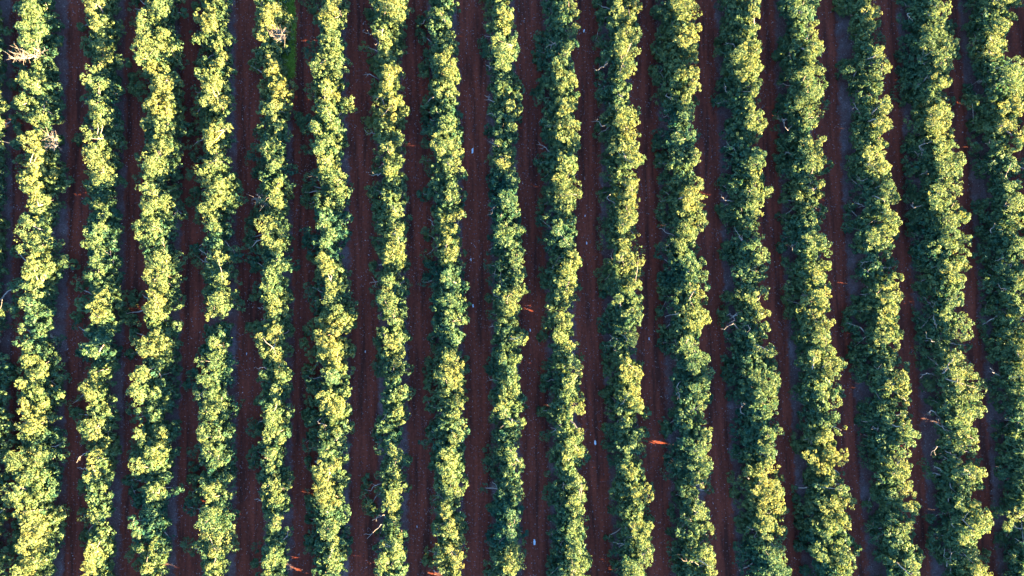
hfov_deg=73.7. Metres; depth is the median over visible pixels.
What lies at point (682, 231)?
orchard tree
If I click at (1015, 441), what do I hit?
orchard tree
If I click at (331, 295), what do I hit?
orchard tree
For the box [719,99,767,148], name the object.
orchard tree
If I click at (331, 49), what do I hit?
orchard tree
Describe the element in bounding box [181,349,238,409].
orchard tree
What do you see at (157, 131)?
orchard tree
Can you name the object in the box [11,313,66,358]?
orchard tree
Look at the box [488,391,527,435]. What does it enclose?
orchard tree
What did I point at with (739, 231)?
orchard tree
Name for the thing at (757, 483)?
orchard tree
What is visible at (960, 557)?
orchard tree
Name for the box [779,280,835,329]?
orchard tree
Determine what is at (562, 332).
orchard tree
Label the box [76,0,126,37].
orchard tree
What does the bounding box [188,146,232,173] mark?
orchard tree
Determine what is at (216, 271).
orchard tree
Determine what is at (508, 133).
orchard tree
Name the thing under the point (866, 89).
orchard tree
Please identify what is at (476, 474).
dirt track
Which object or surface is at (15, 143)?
orchard tree
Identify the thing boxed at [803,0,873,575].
dirt track
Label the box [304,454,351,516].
orchard tree
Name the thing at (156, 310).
orchard tree
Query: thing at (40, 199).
orchard tree
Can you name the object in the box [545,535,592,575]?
orchard tree
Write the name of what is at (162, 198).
orchard tree
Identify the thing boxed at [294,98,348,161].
orchard tree
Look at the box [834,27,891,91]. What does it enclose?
orchard tree
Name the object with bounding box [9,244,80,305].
orchard tree
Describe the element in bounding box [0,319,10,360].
orchard tree
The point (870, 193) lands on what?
orchard tree
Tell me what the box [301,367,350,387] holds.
orchard tree
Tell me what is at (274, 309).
orchard tree
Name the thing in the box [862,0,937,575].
dirt track
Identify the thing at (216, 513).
orchard tree
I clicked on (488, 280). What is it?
leaf litter
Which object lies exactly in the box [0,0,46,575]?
dirt track
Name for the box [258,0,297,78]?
grass
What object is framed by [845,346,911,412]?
orchard tree
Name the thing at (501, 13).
orchard tree
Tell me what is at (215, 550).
orchard tree
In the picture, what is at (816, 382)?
orchard tree
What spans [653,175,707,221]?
orchard tree
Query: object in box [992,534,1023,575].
orchard tree
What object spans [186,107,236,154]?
orchard tree
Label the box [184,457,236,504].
orchard tree
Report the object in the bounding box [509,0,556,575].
dirt track
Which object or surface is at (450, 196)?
orchard tree
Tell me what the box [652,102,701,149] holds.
orchard tree
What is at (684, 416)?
orchard tree
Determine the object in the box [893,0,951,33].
orchard tree
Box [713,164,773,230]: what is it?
orchard tree
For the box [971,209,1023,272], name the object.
orchard tree
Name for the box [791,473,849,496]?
orchard tree
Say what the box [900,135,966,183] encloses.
orchard tree
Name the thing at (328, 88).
orchard tree
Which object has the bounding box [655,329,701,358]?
orchard tree
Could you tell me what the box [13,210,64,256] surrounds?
orchard tree
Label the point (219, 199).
orchard tree
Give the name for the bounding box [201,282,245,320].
orchard tree
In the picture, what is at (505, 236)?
orchard tree
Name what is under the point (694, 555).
orchard tree
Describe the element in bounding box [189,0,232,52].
orchard tree
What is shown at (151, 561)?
orchard tree
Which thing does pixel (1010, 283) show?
orchard tree
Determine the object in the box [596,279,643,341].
orchard tree
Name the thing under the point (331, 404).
orchard tree
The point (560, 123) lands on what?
orchard tree
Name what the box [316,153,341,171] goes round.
orchard tree
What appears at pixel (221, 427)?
orchard tree
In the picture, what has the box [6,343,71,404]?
orchard tree
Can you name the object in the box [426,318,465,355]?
orchard tree
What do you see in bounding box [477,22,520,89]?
orchard tree
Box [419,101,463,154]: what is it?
orchard tree
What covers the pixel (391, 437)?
orchard tree
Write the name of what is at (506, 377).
orchard tree
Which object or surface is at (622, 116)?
orchard tree
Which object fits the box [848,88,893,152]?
orchard tree
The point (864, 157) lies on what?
orchard tree
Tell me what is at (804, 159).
orchard tree
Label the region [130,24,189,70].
orchard tree
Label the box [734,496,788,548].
orchard tree
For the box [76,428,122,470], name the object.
orchard tree
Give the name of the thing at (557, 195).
orchard tree
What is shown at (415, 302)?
dirt track
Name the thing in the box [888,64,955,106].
orchard tree
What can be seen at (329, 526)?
orchard tree
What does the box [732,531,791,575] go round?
orchard tree
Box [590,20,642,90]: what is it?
orchard tree
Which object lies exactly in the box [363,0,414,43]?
orchard tree
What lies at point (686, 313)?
orchard tree
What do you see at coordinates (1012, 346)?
orchard tree
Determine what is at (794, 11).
orchard tree
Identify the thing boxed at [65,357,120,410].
orchard tree
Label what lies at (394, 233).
orchard tree
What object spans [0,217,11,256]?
orchard tree
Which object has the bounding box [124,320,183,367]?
orchard tree
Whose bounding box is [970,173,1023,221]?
orchard tree
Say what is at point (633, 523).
orchard tree
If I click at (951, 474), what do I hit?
orchard tree
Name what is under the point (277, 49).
orchard tree
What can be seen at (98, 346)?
orchard tree
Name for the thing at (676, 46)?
orchard tree
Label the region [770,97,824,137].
orchard tree
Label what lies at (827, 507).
orchard tree
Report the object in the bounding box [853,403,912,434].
orchard tree
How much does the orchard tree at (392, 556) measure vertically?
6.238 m
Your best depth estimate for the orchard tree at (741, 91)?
76.74 m
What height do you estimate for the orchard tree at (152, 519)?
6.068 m
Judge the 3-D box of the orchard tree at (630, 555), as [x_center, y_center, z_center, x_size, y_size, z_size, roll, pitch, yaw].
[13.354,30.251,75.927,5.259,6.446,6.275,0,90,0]
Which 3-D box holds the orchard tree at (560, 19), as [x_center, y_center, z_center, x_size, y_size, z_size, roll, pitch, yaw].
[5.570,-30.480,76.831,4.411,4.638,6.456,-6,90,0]
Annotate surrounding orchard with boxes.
[0,0,1021,575]
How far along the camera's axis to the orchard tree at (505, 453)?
76.56 m
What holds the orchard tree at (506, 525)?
on the ground at (864, 392)
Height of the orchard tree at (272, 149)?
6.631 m
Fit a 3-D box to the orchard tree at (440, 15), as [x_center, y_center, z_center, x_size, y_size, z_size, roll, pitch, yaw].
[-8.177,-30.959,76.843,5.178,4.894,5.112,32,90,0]
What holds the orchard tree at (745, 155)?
on the ground at (864, 392)
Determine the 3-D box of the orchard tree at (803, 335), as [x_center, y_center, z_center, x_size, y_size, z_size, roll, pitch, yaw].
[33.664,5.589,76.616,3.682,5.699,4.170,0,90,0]
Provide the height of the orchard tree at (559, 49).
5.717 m
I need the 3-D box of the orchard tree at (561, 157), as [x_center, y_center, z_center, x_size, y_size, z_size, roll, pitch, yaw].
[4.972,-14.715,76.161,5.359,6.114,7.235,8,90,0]
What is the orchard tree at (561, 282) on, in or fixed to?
on the ground at (864, 392)
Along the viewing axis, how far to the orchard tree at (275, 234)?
76.64 m
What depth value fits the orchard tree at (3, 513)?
76.89 m
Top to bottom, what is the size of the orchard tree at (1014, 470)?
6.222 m
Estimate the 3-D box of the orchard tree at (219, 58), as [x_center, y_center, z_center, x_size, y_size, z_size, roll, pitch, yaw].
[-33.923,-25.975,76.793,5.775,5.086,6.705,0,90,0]
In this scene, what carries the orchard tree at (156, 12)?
on the ground at (864, 392)
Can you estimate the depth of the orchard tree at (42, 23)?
75.90 m
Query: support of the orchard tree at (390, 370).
on the ground at (864, 392)
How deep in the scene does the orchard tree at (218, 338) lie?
76.59 m
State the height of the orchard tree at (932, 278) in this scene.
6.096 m
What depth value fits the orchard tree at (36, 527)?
75.92 m
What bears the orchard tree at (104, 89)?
on the ground at (864, 392)
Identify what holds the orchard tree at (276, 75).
on the ground at (864, 392)
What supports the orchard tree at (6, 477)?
on the ground at (864, 392)
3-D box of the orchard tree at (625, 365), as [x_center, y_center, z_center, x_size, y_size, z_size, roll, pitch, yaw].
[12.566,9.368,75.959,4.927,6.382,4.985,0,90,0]
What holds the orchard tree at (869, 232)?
on the ground at (864, 392)
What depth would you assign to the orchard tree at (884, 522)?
76.76 m
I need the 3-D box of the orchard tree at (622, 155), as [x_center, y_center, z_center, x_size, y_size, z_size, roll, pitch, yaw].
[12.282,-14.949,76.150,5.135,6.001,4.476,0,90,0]
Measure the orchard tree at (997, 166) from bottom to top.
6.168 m
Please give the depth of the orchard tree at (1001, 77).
76.27 m
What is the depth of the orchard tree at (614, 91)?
76.81 m
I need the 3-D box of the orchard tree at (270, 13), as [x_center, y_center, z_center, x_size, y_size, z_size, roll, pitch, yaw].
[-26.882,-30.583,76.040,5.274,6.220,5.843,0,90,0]
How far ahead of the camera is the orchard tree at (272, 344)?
76.56 m
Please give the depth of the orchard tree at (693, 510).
76.57 m
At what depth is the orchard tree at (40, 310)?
76.48 m
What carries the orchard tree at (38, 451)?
on the ground at (864, 392)
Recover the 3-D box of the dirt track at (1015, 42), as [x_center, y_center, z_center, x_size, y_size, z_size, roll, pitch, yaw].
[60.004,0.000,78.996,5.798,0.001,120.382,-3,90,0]
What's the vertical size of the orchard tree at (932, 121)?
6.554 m
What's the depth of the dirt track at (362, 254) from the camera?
79.00 m
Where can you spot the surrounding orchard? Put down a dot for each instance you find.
(164, 572)
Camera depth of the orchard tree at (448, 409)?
76.51 m
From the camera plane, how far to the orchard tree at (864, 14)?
76.81 m
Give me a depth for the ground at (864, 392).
79.00 m
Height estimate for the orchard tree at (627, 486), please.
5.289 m
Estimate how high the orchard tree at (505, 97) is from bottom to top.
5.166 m
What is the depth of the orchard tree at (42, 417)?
76.10 m
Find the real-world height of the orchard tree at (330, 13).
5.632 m
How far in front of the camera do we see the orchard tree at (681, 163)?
76.59 m
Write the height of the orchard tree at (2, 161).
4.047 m
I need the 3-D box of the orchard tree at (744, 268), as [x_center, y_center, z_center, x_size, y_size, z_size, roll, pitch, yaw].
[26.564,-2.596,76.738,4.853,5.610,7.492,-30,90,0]
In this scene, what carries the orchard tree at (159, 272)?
on the ground at (864, 392)
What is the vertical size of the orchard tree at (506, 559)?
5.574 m
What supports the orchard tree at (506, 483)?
on the ground at (864, 392)
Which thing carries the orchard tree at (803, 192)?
on the ground at (864, 392)
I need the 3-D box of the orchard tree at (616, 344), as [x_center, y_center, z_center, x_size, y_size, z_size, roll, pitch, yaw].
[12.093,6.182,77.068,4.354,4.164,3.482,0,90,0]
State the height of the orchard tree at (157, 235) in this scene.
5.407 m
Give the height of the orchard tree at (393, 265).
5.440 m
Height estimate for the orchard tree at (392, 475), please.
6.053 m
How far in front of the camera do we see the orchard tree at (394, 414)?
76.47 m
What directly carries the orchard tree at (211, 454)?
on the ground at (864, 392)
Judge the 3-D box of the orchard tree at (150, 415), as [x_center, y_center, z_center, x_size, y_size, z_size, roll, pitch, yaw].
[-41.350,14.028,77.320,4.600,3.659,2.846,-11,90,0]
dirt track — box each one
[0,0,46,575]
[57,0,98,575]
[114,0,153,575]
[169,0,214,575]
[229,0,271,575]
[286,0,325,575]
[340,0,384,575]
[396,0,441,575]
[451,0,497,575]
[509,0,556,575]
[565,0,618,575]
[625,0,677,575]
[681,0,742,575]
[745,0,808,575]
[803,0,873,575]
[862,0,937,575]
[936,0,1003,575]
[996,0,1023,437]
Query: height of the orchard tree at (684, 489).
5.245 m
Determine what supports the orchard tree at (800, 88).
on the ground at (864, 392)
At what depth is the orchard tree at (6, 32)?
77.36 m
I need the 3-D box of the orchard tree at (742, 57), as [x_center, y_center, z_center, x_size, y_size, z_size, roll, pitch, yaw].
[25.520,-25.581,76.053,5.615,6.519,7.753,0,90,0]
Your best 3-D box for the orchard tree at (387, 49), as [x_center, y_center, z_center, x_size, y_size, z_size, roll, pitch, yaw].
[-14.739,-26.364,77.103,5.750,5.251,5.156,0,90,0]
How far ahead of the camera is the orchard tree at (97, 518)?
77.03 m
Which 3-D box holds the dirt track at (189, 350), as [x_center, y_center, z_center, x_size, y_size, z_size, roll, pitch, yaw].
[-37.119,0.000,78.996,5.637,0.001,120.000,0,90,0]
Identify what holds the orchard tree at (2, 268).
on the ground at (864, 392)
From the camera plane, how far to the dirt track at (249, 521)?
79.00 m
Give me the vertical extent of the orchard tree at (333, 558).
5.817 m
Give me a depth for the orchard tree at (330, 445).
76.80 m
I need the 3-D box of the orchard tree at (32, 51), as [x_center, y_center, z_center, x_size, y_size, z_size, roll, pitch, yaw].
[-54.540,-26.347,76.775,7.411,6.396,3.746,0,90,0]
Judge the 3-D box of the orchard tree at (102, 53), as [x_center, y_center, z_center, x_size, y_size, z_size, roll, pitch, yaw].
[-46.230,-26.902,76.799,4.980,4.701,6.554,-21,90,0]
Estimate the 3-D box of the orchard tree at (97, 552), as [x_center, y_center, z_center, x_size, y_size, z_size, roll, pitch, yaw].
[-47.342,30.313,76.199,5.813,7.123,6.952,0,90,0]
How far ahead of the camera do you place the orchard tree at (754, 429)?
76.36 m
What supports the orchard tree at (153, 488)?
on the ground at (864, 392)
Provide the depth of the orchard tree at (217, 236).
76.58 m
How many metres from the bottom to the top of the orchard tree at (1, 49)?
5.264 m
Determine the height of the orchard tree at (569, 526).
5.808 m
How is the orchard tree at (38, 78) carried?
on the ground at (864, 392)
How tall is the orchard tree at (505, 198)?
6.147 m
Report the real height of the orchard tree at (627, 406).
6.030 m
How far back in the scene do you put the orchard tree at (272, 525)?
76.79 m
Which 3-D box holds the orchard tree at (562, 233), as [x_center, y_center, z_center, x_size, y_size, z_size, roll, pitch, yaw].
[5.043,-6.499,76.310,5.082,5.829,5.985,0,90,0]
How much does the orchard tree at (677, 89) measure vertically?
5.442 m
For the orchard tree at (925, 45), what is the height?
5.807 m
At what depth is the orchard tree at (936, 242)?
76.45 m
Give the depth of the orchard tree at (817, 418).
76.44 m
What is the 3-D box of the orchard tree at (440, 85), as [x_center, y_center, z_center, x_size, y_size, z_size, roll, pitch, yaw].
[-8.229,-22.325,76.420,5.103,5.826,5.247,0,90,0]
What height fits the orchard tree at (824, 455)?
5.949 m
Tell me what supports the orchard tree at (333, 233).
on the ground at (864, 392)
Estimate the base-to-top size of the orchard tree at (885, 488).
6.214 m
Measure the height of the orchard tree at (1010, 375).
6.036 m
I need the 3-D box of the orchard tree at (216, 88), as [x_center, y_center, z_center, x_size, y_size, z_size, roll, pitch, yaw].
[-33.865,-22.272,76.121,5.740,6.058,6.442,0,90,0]
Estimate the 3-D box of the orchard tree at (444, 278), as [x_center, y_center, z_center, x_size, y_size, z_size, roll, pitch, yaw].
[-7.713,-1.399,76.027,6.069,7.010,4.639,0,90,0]
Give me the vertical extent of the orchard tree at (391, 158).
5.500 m
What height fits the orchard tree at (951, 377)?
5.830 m
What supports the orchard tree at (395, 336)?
on the ground at (864, 392)
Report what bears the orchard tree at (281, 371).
on the ground at (864, 392)
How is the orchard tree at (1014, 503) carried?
on the ground at (864, 392)
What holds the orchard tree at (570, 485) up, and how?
on the ground at (864, 392)
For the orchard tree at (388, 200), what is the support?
on the ground at (864, 392)
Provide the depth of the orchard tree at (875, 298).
76.58 m
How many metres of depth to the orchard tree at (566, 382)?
76.65 m
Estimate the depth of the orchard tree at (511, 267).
76.48 m
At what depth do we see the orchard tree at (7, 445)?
77.11 m
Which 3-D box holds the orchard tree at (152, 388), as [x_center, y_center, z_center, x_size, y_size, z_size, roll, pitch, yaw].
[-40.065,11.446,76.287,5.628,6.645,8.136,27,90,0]
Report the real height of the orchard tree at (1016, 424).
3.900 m
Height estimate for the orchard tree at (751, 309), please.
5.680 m
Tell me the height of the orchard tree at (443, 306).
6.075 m
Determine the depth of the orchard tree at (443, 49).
76.48 m
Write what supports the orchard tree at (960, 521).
on the ground at (864, 392)
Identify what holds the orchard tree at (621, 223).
on the ground at (864, 392)
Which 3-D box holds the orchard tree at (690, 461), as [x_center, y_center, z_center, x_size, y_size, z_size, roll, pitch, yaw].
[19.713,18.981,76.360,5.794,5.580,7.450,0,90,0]
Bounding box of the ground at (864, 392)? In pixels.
[0,0,1019,575]
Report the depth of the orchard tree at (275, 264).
76.19 m
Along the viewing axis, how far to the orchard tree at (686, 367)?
76.31 m
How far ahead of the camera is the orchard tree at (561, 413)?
76.51 m
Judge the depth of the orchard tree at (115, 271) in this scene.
76.94 m
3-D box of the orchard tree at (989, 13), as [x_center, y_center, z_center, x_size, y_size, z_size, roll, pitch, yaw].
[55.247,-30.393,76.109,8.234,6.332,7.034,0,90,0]
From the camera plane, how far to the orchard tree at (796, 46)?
76.46 m
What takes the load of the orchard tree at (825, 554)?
on the ground at (864, 392)
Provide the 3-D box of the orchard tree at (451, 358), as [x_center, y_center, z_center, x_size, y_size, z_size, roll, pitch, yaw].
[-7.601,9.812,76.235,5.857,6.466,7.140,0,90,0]
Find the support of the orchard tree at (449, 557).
on the ground at (864, 392)
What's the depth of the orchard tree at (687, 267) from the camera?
76.44 m
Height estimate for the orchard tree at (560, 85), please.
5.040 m
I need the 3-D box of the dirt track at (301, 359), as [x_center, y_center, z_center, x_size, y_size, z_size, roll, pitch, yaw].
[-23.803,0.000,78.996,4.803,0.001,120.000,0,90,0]
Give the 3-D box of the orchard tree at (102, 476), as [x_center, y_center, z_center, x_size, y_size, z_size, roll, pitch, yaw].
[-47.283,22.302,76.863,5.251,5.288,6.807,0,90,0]
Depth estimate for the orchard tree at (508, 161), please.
76.78 m
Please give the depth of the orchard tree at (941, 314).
76.66 m
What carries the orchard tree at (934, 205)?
on the ground at (864, 392)
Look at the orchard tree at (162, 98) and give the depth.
75.99 m
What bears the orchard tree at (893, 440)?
on the ground at (864, 392)
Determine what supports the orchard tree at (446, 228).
on the ground at (864, 392)
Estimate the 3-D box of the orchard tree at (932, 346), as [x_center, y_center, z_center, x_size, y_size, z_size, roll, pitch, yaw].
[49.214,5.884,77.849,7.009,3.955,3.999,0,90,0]
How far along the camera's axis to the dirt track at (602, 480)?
79.00 m
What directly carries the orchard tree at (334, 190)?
on the ground at (864, 392)
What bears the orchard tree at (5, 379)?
on the ground at (864, 392)
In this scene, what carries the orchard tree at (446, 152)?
on the ground at (864, 392)
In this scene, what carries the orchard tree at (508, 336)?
on the ground at (864, 392)
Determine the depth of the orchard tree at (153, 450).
76.30 m
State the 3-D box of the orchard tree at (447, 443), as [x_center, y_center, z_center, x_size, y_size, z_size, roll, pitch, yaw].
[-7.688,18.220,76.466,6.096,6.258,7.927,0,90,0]
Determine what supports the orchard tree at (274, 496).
on the ground at (864, 392)
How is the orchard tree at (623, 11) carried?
on the ground at (864, 392)
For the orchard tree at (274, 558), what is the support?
on the ground at (864, 392)
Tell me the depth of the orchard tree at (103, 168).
75.81 m
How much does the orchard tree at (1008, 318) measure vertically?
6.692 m
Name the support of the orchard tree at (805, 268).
on the ground at (864, 392)
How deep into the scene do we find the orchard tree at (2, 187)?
77.83 m
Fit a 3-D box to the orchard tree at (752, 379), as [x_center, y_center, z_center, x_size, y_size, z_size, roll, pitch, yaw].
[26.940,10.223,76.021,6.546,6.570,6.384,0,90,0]
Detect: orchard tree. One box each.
[0,9,13,35]
[0,36,8,70]
[0,65,20,110]
[0,101,24,159]
[0,151,10,180]
[0,179,7,216]
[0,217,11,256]
[0,254,9,278]
[0,278,22,325]
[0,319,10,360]
[0,352,16,394]
[0,392,13,433]
[0,431,16,463]
[0,468,12,506]
[0,500,13,536]
[0,541,11,573]
[1,463,63,514]
[2,38,53,67]
[2,426,70,479]
[3,496,71,558]
[6,51,66,123]
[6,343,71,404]
[6,389,66,436]
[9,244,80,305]
[9,539,65,575]
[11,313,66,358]
[12,0,64,57]
[12,126,75,193]
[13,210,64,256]
[18,295,57,321]
[23,109,55,131]
[24,181,65,218]
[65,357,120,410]
[69,270,128,333]
[69,399,121,440]
[71,105,127,152]
[71,316,122,367]
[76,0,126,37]
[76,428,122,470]
[76,456,115,512]
[77,502,115,540]
[78,526,116,575]
[79,64,125,131]
[80,26,131,77]
[80,208,124,269]
[81,144,127,192]
[81,185,119,222]
[81,257,125,281]
[117,284,186,328]
[121,467,184,506]
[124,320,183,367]
[124,529,172,575]
[125,357,182,422]
[126,57,187,129]
[126,399,165,424]
[126,415,181,483]
[127,0,188,44]
[127,492,174,550]
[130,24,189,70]
[131,138,185,184]
[131,211,181,260]
[134,174,188,224]
[139,113,193,152]
[141,244,187,294]
[180,520,239,575]
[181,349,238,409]
[183,488,240,536]
[184,164,248,228]
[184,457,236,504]
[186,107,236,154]
[186,439,238,483]
[187,245,242,294]
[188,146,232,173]
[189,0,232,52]
[189,222,243,262]
[190,66,236,118]
[191,30,237,77]
[195,389,244,447]
[198,321,233,358]
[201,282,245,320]
[242,210,294,255]
[243,245,300,297]
[244,126,298,190]
[244,315,295,365]
[245,286,294,333]
[245,417,292,482]
[246,175,294,224]
[247,49,298,112]
[250,527,293,575]
[251,26,294,66]
[252,389,294,431]
[253,0,297,40]
[253,92,296,142]
[255,356,294,405]
[255,466,294,519]
[263,503,293,536]
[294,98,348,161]
[297,0,350,36]
[299,205,353,261]
[299,309,357,376]
[300,161,354,216]
[300,374,354,439]
[301,22,352,87]
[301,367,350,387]
[302,426,351,461]
[303,75,357,113]
[303,278,358,319]
[303,502,351,549]
[303,532,353,575]
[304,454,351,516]
[305,247,351,289]
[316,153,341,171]
[358,36,407,72]
[359,454,412,520]
[361,91,410,140]
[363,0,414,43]
[363,513,400,538]
[364,61,405,102]
[364,176,408,222]
[368,127,408,186]
[368,243,410,291]
[368,280,411,326]
[369,210,412,255]
[371,353,414,387]
[371,427,411,466]
[372,318,412,366]
[372,521,409,575]
[373,382,415,435]
[415,0,460,36]
[415,22,462,84]
[416,173,467,220]
[417,66,460,110]
[418,257,469,295]
[418,417,470,486]
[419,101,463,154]
[419,130,467,184]
[419,209,467,266]
[421,526,468,575]
[422,345,470,404]
[422,386,468,425]
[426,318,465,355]
[429,286,471,328]
[429,471,468,510]
[430,498,468,544]
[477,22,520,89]
[478,0,516,38]
[480,463,524,511]
[481,427,524,477]
[482,345,524,405]
[482,526,526,575]
[483,109,518,153]
[483,246,527,296]
[484,138,517,172]
[484,281,530,327]
[484,496,528,551]
[485,163,521,224]
[486,75,524,123]
[486,216,525,260]
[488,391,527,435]
[490,320,528,359]
[528,65,579,123]
[531,30,579,74]
[532,126,580,186]
[534,205,577,254]
[535,174,582,225]
[536,310,584,366]
[536,391,585,438]
[537,248,582,309]
[537,356,583,403]
[539,112,580,136]
[539,424,590,473]
[540,0,580,43]
[541,462,588,513]
[544,293,571,314]
[545,499,589,549]
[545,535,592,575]
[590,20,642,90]
[591,0,642,32]
[591,93,641,145]
[593,75,631,104]
[593,234,645,296]
[595,164,640,213]
[595,198,640,243]
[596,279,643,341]
[597,137,645,173]
[598,376,651,439]
[599,333,637,357]
[600,427,647,475]
[601,350,643,391]
[603,498,654,545]
[607,536,654,575]
[608,457,654,508]
[647,20,702,82]
[649,0,702,26]
[649,63,700,112]
[651,135,701,186]
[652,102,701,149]
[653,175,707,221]
[653,250,710,300]
[654,212,708,257]
[655,281,711,338]
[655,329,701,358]
[658,390,712,440]
[659,424,713,485]
[665,495,716,543]
[666,532,717,575]
[669,351,715,405]
[670,474,713,500]
[710,76,760,114]
[712,30,764,91]
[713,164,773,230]
[714,0,760,41]
[716,236,770,299]
[716,283,771,329]
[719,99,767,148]
[720,141,767,172]
[720,352,780,404]
[723,321,777,360]
[725,390,784,454]
[725,456,784,514]
[726,218,765,246]
[728,438,777,466]
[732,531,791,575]
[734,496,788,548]
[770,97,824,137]
[771,20,825,76]
[771,129,833,184]
[774,208,832,262]
[775,58,830,115]
[776,0,820,26]
[777,176,828,224]
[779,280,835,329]
[781,248,831,292]
[789,342,847,412]
[789,422,848,491]
[790,319,831,354]
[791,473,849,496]
[791,482,856,535]
[793,519,862,575]
[795,402,847,443]
[832,0,882,40]
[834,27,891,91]
[840,201,902,258]
[841,271,904,328]
[841,311,904,358]
[843,139,891,184]
[845,174,900,207]
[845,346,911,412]
[846,73,883,96]
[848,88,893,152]
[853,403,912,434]
[855,250,899,279]
[856,418,920,464]
[860,445,921,518]
[863,508,915,552]
[872,531,925,575]
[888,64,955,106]
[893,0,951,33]
[893,19,960,83]
[897,91,954,147]
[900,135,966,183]
[901,171,971,230]
[904,219,973,270]
[908,345,986,401]
[911,255,971,297]
[911,282,974,344]
[913,326,972,356]
[916,453,987,497]
[922,484,993,550]
[923,391,987,446]
[928,530,992,575]
[931,437,979,461]
[958,0,1023,49]
[959,53,1023,101]
[959,90,1023,160]
[965,26,1007,74]
[970,147,1023,182]
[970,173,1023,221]
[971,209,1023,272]
[976,293,1023,339]
[977,258,1023,307]
[979,325,1023,363]
[984,356,1023,417]
[988,489,1023,547]
[990,430,1023,462]
[991,402,1023,437]
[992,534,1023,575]
[993,447,1023,494]
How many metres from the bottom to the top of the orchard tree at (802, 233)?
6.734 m
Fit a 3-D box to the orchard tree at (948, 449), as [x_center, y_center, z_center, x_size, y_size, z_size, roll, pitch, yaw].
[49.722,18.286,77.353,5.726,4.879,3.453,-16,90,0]
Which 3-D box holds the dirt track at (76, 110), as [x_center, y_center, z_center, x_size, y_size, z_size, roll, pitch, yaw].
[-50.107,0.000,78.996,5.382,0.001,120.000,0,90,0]
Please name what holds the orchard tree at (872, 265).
on the ground at (864, 392)
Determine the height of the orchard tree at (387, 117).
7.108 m
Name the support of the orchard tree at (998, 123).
on the ground at (864, 392)
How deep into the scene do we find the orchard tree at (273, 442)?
76.61 m
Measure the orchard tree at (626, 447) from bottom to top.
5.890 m
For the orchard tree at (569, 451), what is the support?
on the ground at (864, 392)
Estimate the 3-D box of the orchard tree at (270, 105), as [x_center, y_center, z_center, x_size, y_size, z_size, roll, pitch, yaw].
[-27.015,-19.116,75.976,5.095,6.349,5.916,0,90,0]
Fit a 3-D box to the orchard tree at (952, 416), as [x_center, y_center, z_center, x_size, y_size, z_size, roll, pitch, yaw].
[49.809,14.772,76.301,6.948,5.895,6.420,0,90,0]
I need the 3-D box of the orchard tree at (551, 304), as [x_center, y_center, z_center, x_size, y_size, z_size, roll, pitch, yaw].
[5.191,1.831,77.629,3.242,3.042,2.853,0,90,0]
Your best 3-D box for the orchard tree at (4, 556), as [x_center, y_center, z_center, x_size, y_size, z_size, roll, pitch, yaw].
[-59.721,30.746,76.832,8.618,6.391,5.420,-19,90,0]
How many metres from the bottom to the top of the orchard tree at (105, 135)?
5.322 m
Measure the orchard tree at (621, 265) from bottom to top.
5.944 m
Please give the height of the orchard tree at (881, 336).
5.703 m
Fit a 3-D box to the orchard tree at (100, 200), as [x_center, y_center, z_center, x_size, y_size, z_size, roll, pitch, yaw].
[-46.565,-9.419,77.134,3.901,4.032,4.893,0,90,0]
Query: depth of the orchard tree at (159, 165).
76.34 m
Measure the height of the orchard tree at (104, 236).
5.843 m
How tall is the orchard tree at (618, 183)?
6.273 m
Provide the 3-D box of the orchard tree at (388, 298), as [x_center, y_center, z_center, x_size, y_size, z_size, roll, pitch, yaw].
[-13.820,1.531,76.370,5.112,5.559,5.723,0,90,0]
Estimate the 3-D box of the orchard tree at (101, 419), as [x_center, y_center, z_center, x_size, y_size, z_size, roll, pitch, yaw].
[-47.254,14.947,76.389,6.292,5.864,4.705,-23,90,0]
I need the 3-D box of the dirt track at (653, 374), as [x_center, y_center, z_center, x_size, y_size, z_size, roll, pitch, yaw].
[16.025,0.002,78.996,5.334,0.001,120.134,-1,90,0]
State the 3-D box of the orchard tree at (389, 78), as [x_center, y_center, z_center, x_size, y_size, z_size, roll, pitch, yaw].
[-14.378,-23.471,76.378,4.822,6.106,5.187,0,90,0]
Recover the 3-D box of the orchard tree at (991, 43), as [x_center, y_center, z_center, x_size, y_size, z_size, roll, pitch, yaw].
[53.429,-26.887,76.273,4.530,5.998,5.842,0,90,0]
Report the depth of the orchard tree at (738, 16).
76.27 m
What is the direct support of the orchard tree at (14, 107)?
on the ground at (864, 392)
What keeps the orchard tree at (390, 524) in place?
on the ground at (864, 392)
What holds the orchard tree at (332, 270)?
on the ground at (864, 392)
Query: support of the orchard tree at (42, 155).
on the ground at (864, 392)
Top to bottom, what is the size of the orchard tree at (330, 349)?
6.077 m
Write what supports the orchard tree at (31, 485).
on the ground at (864, 392)
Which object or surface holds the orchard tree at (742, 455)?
on the ground at (864, 392)
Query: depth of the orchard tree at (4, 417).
76.71 m
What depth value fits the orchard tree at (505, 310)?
76.41 m
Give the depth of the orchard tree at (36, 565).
76.19 m
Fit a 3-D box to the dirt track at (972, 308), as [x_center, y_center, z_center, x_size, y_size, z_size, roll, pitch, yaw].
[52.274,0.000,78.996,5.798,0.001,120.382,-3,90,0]
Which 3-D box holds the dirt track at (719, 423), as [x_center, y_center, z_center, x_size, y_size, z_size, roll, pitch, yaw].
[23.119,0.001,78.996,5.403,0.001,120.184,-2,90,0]
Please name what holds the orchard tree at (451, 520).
on the ground at (864, 392)
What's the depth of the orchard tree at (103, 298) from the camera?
76.50 m
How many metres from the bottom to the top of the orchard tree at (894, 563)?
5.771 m
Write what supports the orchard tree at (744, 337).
on the ground at (864, 392)
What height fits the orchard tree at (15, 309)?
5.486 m
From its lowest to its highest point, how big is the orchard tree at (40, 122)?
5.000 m
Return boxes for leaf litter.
[0,0,1023,575]
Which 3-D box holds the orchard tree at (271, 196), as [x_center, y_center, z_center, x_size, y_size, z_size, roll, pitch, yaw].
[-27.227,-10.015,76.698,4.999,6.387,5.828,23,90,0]
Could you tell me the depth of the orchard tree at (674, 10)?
76.32 m
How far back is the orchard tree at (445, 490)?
76.50 m

